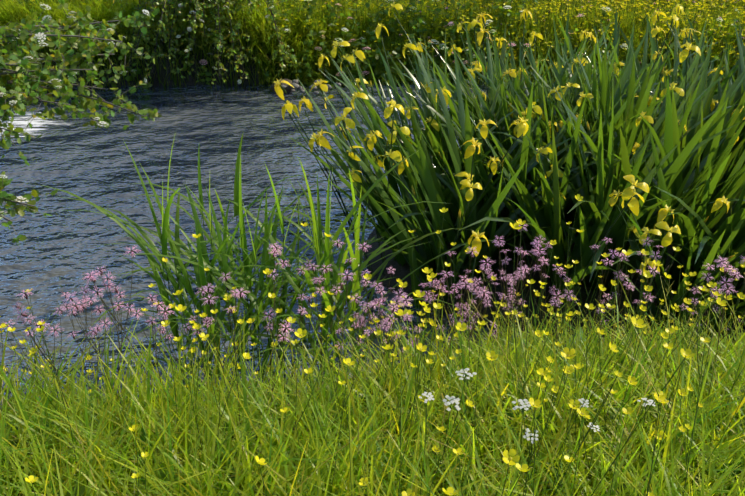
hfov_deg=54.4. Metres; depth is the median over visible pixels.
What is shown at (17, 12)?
bank grass
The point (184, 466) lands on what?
bank grass
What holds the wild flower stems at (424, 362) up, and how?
on the ground at (401, 272)
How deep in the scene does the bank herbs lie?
8.22 m
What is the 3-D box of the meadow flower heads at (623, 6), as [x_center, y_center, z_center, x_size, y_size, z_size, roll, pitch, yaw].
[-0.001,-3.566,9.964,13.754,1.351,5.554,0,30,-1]
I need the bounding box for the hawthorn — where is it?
[0,0,300,244]
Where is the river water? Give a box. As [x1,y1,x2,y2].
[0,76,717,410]
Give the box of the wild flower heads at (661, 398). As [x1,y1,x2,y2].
[0,194,744,495]
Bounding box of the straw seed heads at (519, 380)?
[3,270,738,495]
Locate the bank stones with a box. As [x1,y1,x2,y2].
[271,78,340,93]
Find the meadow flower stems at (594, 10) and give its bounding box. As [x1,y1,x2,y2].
[8,0,744,83]
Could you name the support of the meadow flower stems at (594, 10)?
on the ground at (401, 272)
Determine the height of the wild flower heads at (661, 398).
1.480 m
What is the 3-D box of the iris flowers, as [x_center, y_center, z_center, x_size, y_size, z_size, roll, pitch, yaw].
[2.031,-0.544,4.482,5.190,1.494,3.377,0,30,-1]
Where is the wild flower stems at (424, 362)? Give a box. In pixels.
[0,202,744,495]
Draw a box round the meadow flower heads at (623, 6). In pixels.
[24,0,744,79]
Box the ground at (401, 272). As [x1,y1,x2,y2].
[3,34,744,351]
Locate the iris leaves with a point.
(666, 173)
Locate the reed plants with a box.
[42,133,463,397]
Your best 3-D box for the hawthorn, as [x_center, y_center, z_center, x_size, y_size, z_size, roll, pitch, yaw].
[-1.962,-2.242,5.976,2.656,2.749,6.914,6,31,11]
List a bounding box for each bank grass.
[0,0,744,89]
[0,276,744,495]
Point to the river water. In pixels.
(49, 260)
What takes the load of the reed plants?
in the river water
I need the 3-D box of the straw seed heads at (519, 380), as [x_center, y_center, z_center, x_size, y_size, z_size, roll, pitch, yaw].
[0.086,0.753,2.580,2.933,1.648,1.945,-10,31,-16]
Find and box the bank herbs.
[0,0,740,87]
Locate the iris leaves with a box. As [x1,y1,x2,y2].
[268,3,744,342]
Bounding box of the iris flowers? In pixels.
[274,2,744,344]

